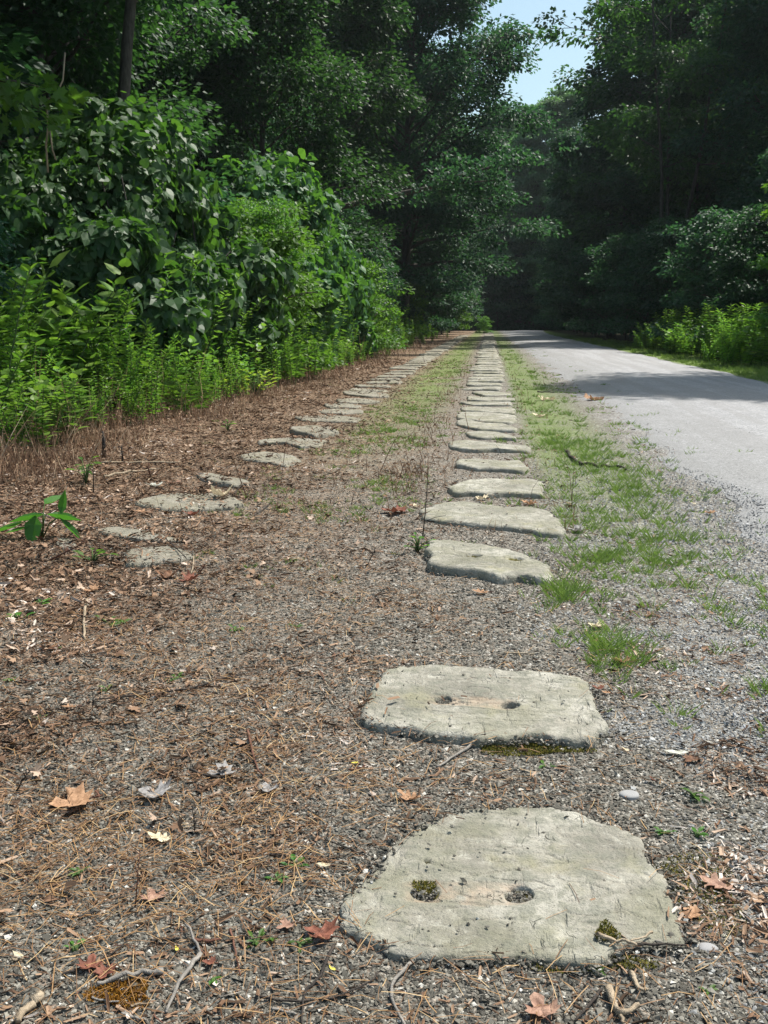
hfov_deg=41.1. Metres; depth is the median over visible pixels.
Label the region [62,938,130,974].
stick
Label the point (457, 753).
stick
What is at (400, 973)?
stick
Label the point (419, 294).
leafy shrub
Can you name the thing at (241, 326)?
tall weed
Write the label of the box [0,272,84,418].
tall weed
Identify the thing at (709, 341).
tall weed
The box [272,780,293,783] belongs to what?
stick
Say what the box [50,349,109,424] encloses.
tall weed
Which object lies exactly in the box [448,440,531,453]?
stone block
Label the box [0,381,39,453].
tall weed
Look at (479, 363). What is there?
stone block
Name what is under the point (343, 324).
tall weed
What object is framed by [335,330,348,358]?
tall weed
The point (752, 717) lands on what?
path gravel
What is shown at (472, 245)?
broadleaf tree
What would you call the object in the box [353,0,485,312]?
broadleaf tree
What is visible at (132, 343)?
tall weed
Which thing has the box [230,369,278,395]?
plant
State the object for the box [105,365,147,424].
tall weed
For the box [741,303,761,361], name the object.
tall weed
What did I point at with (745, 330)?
tall weed
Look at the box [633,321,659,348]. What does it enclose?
tall weed
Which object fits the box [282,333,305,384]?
tall weed
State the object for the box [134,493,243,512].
stone block
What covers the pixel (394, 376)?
stone block
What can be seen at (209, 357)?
tall weed
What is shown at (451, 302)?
leafy shrub
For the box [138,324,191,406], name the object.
tall weed
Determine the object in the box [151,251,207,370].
tall weed
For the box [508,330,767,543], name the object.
path
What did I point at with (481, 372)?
stone block
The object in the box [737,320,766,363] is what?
tall weed
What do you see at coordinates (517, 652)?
stick
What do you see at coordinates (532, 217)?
broadleaf tree
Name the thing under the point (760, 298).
leafy shrub
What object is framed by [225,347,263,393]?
tall weed
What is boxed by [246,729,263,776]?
stick
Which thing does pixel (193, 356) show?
tall weed
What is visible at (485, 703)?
stone block
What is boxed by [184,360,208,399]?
tall weed
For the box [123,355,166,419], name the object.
tall weed
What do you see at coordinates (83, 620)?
stick
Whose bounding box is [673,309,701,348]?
tall weed
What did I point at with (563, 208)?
broadleaf tree
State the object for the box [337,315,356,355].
tall weed
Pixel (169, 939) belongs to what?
stick
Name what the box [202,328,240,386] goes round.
tall weed
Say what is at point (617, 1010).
stick
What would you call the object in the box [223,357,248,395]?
tall weed
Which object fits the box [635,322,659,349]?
tall weed
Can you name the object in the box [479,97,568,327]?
broadleaf tree
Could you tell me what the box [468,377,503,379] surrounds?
stone block
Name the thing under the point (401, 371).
stone block
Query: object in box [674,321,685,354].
tall weed
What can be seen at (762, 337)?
tall weed
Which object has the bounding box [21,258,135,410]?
tall weed
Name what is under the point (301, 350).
tall weed
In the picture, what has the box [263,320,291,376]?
tall weed
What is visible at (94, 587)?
fallen leaf
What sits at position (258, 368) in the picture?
tall weed
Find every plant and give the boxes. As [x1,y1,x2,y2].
[0,411,38,447]
[0,490,81,540]
[37,385,97,440]
[65,456,100,483]
[72,548,118,560]
[218,378,249,393]
[223,420,235,430]
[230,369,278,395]
[404,532,435,551]
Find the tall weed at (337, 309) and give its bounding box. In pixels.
[325,297,347,334]
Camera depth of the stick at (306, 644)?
3.04 m
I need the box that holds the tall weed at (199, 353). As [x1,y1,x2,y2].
[189,347,220,393]
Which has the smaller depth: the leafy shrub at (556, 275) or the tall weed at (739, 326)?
the tall weed at (739, 326)
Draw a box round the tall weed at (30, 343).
[0,310,57,417]
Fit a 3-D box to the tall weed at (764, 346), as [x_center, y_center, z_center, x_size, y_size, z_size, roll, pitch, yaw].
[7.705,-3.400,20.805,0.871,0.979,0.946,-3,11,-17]
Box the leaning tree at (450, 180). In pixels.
[342,138,590,209]
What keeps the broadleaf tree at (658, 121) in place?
on the ground at (596, 419)
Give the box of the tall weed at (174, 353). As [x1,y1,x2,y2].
[148,333,186,409]
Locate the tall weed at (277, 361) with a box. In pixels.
[253,325,292,388]
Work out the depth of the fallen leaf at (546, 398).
12.46 m
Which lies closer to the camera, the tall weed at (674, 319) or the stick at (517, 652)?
the stick at (517, 652)
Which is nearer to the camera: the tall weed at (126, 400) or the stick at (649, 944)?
the stick at (649, 944)
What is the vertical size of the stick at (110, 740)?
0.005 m
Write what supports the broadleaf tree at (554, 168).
on the ground at (596, 419)
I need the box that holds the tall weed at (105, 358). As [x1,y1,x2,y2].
[62,297,134,410]
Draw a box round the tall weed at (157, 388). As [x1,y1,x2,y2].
[128,356,163,421]
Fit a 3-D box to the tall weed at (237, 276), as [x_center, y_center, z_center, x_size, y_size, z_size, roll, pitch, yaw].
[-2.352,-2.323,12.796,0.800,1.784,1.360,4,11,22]
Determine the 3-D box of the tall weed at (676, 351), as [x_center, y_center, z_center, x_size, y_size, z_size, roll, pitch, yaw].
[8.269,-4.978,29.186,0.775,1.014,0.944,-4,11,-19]
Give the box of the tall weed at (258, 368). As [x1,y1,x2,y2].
[247,341,266,389]
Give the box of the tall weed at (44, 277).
[0,271,55,358]
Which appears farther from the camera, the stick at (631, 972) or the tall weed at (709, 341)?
the tall weed at (709, 341)
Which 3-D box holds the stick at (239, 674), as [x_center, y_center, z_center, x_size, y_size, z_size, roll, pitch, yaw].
[-0.548,0.461,2.672,0.399,0.010,0.048,-6,12,-29]
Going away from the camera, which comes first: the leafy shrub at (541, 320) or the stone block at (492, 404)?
the stone block at (492, 404)
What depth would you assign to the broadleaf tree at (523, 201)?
112.51 m
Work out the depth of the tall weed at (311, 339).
17.72 m
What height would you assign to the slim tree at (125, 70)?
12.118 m
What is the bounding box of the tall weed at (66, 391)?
[46,366,93,425]
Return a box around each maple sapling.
[747,253,767,327]
[759,179,767,315]
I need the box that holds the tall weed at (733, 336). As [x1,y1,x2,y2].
[718,322,751,356]
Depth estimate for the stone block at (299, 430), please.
8.71 m
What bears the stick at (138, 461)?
on the ground at (596, 419)
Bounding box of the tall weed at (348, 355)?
[344,339,353,367]
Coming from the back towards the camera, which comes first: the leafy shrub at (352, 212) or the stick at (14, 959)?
the leafy shrub at (352, 212)
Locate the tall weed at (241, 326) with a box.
[202,285,265,380]
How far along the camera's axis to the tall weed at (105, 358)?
10.63 m
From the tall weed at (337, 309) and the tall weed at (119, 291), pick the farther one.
the tall weed at (337, 309)
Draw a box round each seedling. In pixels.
[7,611,35,618]
[34,598,52,604]
[64,938,85,951]
[68,866,89,876]
[94,615,119,625]
[110,619,130,625]
[165,672,184,682]
[209,976,220,984]
[228,624,243,631]
[246,928,265,947]
[264,871,288,882]
[279,854,308,867]
[287,937,311,952]
[539,760,555,767]
[592,967,605,974]
[655,827,675,834]
[681,787,709,801]
[691,826,707,837]
[697,984,718,994]
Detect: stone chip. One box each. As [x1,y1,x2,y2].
[619,790,638,799]
[698,942,718,951]
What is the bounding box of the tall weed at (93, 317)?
[37,274,134,411]
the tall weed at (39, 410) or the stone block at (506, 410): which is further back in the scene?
the stone block at (506, 410)
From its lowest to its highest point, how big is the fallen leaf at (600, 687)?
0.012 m
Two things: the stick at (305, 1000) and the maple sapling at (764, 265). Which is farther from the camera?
the maple sapling at (764, 265)
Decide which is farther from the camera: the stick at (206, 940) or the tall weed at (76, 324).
the tall weed at (76, 324)
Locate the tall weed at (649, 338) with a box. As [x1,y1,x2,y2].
[634,323,659,347]
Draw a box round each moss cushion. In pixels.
[82,977,150,1008]
[410,879,437,894]
[477,742,596,755]
[528,954,659,973]
[594,918,621,940]
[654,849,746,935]
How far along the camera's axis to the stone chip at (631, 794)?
2.08 m
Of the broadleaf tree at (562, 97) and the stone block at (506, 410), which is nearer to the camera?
the stone block at (506, 410)
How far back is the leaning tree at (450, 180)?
29.76 m
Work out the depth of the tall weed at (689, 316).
29.17 m
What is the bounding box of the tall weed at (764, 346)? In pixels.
[741,321,767,368]
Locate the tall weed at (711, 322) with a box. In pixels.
[701,305,737,353]
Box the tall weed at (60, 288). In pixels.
[53,273,67,317]
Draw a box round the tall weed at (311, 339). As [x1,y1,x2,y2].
[308,337,329,375]
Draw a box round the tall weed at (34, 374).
[7,343,55,431]
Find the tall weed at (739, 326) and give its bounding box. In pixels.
[715,310,753,361]
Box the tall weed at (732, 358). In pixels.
[718,332,756,366]
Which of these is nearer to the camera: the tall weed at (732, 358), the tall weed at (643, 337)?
the tall weed at (732, 358)
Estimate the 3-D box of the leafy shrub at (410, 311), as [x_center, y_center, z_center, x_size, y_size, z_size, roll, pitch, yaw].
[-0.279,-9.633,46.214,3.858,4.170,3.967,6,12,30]
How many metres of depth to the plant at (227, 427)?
9.02 m
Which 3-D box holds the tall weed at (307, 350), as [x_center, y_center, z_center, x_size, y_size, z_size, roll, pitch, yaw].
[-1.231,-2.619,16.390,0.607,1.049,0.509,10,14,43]
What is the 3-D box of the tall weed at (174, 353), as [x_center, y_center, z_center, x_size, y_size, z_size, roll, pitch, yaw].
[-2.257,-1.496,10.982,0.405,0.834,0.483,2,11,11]
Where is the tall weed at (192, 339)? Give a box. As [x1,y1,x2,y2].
[157,335,198,399]
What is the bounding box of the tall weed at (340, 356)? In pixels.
[330,341,346,368]
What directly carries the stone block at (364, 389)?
on the ground at (596, 419)
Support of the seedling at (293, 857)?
on the ground at (596, 419)
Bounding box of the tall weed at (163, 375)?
[133,344,174,409]
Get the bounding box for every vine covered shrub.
[0,90,301,403]
[208,148,381,369]
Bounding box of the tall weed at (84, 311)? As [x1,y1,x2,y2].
[25,288,107,413]
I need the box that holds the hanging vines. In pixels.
[45,52,65,172]
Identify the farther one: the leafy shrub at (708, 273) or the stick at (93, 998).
the leafy shrub at (708, 273)
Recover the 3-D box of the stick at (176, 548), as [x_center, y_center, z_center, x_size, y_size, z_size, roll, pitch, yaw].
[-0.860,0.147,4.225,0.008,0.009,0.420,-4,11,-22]
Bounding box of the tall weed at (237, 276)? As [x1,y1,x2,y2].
[181,250,246,390]
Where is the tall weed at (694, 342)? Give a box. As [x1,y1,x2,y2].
[664,319,698,354]
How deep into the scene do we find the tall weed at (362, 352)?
23.95 m
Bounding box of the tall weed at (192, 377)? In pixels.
[161,352,198,403]
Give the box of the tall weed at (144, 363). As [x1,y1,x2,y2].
[99,318,154,415]
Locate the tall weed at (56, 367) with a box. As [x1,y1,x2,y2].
[21,340,89,421]
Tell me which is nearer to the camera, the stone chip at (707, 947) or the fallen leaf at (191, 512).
the stone chip at (707, 947)
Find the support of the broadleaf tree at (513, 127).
on the ground at (596, 419)
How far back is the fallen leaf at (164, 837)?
1.90 m
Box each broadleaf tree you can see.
[0,0,257,219]
[0,0,275,242]
[0,1,76,137]
[0,13,85,180]
[60,0,331,177]
[62,4,188,101]
[150,2,343,218]
[152,0,404,316]
[181,0,363,194]
[251,0,426,263]
[295,2,423,249]
[297,0,571,338]
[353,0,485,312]
[364,140,428,306]
[399,53,483,334]
[415,128,501,332]
[436,187,486,316]
[468,103,527,323]
[473,191,511,322]
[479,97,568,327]
[488,133,548,321]
[512,194,544,322]
[517,85,592,309]
[527,117,609,332]
[528,0,767,340]
[533,5,680,336]
[534,158,582,315]
[539,125,634,333]
[549,0,720,329]
[600,34,755,311]
[616,0,708,227]
[620,65,754,322]
[645,0,767,288]
[662,0,767,285]
[735,149,767,312]
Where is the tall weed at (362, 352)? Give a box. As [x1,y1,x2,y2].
[354,341,367,362]
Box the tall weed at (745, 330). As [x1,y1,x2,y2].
[741,327,767,367]
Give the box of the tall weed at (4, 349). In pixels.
[0,330,16,410]
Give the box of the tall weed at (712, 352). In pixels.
[700,334,722,362]
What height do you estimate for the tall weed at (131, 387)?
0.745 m
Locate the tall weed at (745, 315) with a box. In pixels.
[714,302,762,335]
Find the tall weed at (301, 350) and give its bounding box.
[289,337,308,370]
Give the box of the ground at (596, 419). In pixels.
[0,321,767,1023]
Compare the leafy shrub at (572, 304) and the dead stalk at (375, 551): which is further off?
the leafy shrub at (572, 304)
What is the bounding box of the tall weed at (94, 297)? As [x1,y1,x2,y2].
[27,283,108,375]
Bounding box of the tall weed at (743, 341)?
[716,325,752,364]
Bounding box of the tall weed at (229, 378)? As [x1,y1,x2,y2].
[218,357,248,400]
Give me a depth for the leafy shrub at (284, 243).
16.25 m
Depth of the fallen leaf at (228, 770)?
2.18 m
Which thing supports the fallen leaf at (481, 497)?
on the ground at (596, 419)
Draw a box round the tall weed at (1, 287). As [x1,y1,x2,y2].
[0,267,25,395]
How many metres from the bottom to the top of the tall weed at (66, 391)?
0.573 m
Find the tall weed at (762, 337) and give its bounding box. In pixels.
[754,314,766,364]
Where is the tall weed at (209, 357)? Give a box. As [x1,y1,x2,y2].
[201,347,222,398]
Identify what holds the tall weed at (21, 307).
on the ground at (596, 419)
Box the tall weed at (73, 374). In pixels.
[35,354,95,444]
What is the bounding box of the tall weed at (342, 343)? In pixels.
[331,332,349,359]
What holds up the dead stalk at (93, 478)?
on the ground at (596, 419)
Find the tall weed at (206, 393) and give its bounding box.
[184,360,217,410]
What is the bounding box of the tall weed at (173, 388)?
[155,352,207,415]
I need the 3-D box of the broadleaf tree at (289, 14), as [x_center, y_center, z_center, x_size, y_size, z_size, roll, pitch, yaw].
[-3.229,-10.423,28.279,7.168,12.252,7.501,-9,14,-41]
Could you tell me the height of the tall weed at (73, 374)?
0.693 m
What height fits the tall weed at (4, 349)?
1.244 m
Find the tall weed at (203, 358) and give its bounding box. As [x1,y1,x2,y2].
[183,339,210,395]
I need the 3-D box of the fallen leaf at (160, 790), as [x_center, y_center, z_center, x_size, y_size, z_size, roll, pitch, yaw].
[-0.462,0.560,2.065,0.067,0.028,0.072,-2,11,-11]
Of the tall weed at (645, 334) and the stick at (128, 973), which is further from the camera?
the tall weed at (645, 334)
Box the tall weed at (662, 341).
[658,318,674,349]
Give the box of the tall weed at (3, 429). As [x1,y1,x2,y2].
[0,381,11,453]
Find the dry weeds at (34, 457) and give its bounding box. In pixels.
[0,332,584,540]
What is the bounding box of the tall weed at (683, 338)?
[672,322,697,352]
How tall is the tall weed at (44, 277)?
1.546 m
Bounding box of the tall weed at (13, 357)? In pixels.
[0,313,27,434]
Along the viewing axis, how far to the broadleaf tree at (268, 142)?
30.40 m
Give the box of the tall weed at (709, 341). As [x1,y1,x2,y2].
[706,305,748,361]
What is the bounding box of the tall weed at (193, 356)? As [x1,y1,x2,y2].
[166,303,206,399]
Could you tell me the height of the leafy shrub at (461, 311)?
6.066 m
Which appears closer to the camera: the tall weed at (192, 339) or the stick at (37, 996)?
the stick at (37, 996)
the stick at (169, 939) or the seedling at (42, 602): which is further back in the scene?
the seedling at (42, 602)
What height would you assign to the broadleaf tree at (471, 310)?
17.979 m
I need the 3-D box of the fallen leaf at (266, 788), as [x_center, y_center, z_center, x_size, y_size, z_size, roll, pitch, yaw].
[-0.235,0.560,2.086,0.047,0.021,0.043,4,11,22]
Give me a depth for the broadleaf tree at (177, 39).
24.58 m
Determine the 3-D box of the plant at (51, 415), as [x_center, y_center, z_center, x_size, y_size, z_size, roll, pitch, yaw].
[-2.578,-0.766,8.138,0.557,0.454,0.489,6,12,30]
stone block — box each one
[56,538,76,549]
[97,527,179,542]
[125,546,192,567]
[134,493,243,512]
[196,473,249,487]
[240,451,300,466]
[258,438,325,448]
[290,425,338,438]
[294,415,360,422]
[318,409,363,414]
[323,403,361,408]
[336,398,379,403]
[339,807,684,972]
[342,391,388,397]
[348,388,387,392]
[354,384,390,387]
[360,665,609,749]
[366,380,402,383]
[370,378,400,380]
[377,375,406,377]
[384,372,414,374]
[389,367,418,369]
[391,370,415,372]
[394,365,420,367]
[403,364,426,365]
[405,362,427,363]
[408,360,430,361]
[419,501,565,537]
[421,354,439,355]
[424,540,553,584]
[447,478,544,498]
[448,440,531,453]
[455,459,529,474]
[456,411,517,424]
[456,419,517,432]
[459,401,512,406]
[460,407,516,414]
[463,386,501,390]
[466,382,502,386]
[466,431,516,440]
[467,379,504,382]
[467,396,514,401]
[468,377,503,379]
[469,368,501,371]
[470,366,498,368]
[472,391,510,396]
[473,371,503,373]
[473,374,504,376]
[474,356,498,357]
[475,362,499,364]
[476,365,502,366]
[477,360,500,361]
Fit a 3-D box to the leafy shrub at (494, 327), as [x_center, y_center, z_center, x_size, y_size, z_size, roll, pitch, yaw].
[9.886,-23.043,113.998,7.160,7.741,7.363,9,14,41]
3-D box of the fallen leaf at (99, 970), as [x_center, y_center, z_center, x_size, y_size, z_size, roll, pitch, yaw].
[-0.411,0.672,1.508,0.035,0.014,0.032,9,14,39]
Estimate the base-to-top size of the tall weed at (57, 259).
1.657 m
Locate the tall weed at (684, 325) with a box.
[671,309,700,352]
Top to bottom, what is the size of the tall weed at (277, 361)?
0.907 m
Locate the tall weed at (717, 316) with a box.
[706,305,739,355]
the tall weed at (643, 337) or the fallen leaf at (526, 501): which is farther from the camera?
the tall weed at (643, 337)
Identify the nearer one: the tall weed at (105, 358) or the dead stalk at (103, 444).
the dead stalk at (103, 444)
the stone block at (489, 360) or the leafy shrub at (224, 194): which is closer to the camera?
the leafy shrub at (224, 194)
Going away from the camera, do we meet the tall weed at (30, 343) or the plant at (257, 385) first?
the tall weed at (30, 343)
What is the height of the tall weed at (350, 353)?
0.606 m
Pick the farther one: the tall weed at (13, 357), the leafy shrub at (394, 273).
the leafy shrub at (394, 273)
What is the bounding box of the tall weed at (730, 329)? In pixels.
[720,318,749,361]
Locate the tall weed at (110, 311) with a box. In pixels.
[47,279,140,406]
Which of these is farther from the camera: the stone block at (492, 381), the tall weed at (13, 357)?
the stone block at (492, 381)
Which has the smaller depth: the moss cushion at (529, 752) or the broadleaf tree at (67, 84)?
the moss cushion at (529, 752)
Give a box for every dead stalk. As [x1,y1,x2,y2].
[15,767,33,789]
[49,534,87,560]
[87,465,100,492]
[102,431,105,457]
[118,445,123,460]
[126,848,142,907]
[188,804,198,833]
[367,548,379,564]
[419,469,445,535]
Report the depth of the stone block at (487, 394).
13.39 m
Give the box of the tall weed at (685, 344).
[672,328,696,356]
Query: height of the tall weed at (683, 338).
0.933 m
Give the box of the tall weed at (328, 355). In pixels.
[319,339,333,371]
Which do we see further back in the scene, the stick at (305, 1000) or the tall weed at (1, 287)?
the tall weed at (1, 287)
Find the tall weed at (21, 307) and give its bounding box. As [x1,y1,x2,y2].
[0,263,44,426]
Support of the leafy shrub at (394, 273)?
on the ground at (596, 419)
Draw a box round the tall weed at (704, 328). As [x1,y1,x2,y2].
[702,306,736,356]
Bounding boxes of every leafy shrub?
[0,218,53,396]
[91,167,258,228]
[216,200,347,368]
[230,196,328,277]
[324,186,408,328]
[356,257,414,349]
[364,255,411,335]
[379,245,434,334]
[387,255,420,337]
[397,284,438,333]
[410,239,470,334]
[410,243,480,335]
[425,292,475,333]
[427,273,487,332]
[446,310,477,329]
[455,280,498,329]
[461,264,532,330]
[475,315,493,332]
[487,264,545,329]
[529,248,590,332]
[539,247,587,334]
[541,296,599,330]
[546,245,615,336]
[552,237,649,338]
[564,231,656,340]
[594,213,715,338]
[599,228,696,343]
[637,219,725,318]
[642,204,765,340]
[666,213,739,328]
[676,173,763,319]
[679,199,767,340]
[723,169,767,216]
[725,182,767,320]
[736,263,767,326]
[751,256,767,309]
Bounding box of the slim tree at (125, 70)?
[118,0,136,101]
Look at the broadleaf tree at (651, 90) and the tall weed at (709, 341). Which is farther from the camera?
the broadleaf tree at (651, 90)
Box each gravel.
[548,421,767,751]
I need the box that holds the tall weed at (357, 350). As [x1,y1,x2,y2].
[350,341,361,363]
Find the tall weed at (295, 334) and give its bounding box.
[284,320,304,351]
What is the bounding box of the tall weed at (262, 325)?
[227,323,266,384]
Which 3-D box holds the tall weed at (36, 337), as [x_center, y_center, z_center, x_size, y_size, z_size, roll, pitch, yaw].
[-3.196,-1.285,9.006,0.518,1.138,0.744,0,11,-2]
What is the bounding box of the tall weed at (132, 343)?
[122,333,159,398]
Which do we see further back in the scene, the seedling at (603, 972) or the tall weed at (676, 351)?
the tall weed at (676, 351)
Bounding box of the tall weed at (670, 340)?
[665,331,680,353]
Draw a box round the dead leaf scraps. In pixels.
[0,364,426,915]
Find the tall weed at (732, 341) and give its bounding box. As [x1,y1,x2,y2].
[709,319,746,365]
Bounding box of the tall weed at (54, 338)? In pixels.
[22,276,128,417]
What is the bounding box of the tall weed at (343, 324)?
[332,289,353,353]
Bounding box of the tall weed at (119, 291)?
[104,269,178,379]
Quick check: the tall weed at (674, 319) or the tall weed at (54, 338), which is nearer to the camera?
the tall weed at (54, 338)
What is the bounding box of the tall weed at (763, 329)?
[752,310,767,359]
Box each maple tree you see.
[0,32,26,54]
[0,61,98,142]
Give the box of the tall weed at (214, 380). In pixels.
[197,371,219,405]
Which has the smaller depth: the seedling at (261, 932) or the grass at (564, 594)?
the seedling at (261, 932)
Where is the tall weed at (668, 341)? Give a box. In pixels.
[660,327,676,354]
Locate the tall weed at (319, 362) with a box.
[308,340,331,376]
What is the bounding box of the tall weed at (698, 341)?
[685,323,703,354]
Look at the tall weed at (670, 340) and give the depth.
29.84 m
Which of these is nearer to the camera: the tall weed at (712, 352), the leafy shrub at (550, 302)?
the tall weed at (712, 352)
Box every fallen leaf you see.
[12,950,28,957]
[39,645,62,649]
[48,782,102,806]
[76,953,102,973]
[84,584,101,590]
[93,963,117,978]
[138,777,171,797]
[140,888,167,901]
[146,482,163,486]
[147,831,181,841]
[155,568,179,578]
[179,570,198,581]
[182,510,198,514]
[202,955,217,963]
[207,759,238,774]
[210,484,232,495]
[258,782,279,794]
[276,917,295,928]
[304,914,342,938]
[316,862,335,865]
[381,505,407,511]
[397,789,431,799]
[473,588,493,592]
[475,493,488,498]
[521,500,538,504]
[524,992,562,1023]
[538,395,562,399]
[568,523,587,530]
[584,393,608,399]
[588,620,604,626]
[592,684,604,689]
[612,656,630,664]
[665,750,695,753]
[679,902,701,918]
[682,754,699,761]
[699,873,747,891]
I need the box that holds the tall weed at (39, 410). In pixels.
[22,379,56,452]
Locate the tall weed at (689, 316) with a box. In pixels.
[682,306,711,353]
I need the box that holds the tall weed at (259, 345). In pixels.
[230,343,261,391]
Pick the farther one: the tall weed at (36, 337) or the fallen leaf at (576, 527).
the tall weed at (36, 337)
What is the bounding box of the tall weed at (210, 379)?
[197,358,220,403]
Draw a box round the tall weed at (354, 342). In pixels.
[343,328,358,356]
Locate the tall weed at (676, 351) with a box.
[655,320,689,354]
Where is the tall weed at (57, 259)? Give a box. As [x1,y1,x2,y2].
[0,250,69,416]
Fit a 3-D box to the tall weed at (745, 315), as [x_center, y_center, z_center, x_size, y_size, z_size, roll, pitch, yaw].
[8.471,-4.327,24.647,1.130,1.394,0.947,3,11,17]
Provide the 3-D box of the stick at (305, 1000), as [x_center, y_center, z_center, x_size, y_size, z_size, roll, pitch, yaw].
[-0.088,0.691,1.474,0.179,0.009,0.041,-3,11,-16]
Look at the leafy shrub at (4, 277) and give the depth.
10.19 m
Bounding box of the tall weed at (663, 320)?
[652,308,682,349]
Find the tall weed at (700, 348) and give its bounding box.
[696,309,732,357]
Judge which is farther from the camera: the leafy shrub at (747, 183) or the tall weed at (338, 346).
the leafy shrub at (747, 183)
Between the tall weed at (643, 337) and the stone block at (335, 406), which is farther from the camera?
the tall weed at (643, 337)
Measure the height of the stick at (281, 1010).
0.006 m
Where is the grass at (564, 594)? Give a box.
[168,337,767,738]
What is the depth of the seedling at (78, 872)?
1.79 m
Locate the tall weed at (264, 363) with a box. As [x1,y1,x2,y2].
[259,354,273,380]
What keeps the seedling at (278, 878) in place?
on the ground at (596, 419)
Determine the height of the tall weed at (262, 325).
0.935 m
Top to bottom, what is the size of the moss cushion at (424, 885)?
0.008 m
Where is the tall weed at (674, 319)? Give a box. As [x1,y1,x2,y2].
[666,309,692,329]
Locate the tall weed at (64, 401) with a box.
[48,377,78,433]
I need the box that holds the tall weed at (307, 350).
[290,315,325,378]
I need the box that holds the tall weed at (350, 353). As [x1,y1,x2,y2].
[340,339,353,365]
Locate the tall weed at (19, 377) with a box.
[0,345,32,443]
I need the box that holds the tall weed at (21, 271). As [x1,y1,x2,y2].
[0,263,34,319]
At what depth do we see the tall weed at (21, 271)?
9.54 m
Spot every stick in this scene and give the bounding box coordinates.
[9,957,26,961]
[15,989,44,1023]
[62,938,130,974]
[78,910,99,918]
[82,598,88,639]
[91,996,118,1002]
[95,673,242,699]
[96,967,163,984]
[101,461,178,463]
[101,737,121,743]
[103,468,155,477]
[121,976,144,981]
[121,1012,146,1020]
[130,1002,152,1007]
[151,937,179,942]
[160,519,224,524]
[165,538,185,557]
[165,923,202,1012]
[189,768,236,779]
[191,937,220,942]
[229,928,240,976]
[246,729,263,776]
[259,971,378,1002]
[271,1007,295,1014]
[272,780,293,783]
[280,633,330,657]
[286,818,310,821]
[301,944,335,1023]
[324,838,367,856]
[333,753,352,759]
[390,959,412,1023]
[436,742,472,766]
[504,651,533,654]
[563,447,626,469]
[574,988,602,1020]
[595,930,652,945]
[604,984,639,1022]
[627,969,648,991]
[635,943,685,946]
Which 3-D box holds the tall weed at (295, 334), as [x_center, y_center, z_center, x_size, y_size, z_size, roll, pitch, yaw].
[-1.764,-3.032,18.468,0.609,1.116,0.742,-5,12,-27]
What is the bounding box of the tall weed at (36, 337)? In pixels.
[0,301,54,426]
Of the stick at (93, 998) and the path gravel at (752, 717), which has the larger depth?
the path gravel at (752, 717)
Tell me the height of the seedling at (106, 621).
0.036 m
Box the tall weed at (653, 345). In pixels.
[646,327,659,349]
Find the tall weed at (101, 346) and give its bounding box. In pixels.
[58,313,130,405]
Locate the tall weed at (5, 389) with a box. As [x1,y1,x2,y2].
[0,368,29,431]
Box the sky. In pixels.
[406,0,689,141]
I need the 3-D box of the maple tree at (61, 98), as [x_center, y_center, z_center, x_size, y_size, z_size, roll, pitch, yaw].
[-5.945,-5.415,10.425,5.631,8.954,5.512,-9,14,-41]
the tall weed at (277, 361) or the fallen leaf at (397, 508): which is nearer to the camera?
the fallen leaf at (397, 508)
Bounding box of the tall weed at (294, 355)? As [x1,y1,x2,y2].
[267,318,309,383]
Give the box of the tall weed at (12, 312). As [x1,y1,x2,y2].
[0,275,46,371]
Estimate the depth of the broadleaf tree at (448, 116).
66.32 m
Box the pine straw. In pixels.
[0,390,766,1023]
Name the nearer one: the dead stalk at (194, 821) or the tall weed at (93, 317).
the dead stalk at (194, 821)
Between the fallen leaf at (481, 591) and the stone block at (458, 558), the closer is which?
the fallen leaf at (481, 591)
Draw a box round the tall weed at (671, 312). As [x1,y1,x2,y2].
[666,309,701,353]
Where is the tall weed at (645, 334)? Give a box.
[635,322,659,348]
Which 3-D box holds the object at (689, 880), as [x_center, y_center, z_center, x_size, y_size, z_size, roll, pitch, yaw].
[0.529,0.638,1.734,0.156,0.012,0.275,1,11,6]
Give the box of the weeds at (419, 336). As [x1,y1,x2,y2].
[370,300,449,352]
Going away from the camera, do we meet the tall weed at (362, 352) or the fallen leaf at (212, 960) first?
the fallen leaf at (212, 960)
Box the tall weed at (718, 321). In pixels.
[703,303,742,359]
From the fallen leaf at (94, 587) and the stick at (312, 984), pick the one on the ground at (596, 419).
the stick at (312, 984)
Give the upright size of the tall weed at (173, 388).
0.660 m
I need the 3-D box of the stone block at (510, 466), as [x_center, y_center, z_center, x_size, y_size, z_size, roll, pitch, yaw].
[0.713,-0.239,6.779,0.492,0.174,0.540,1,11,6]
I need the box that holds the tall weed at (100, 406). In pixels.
[80,387,108,428]
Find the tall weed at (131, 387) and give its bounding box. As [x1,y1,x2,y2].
[104,344,142,419]

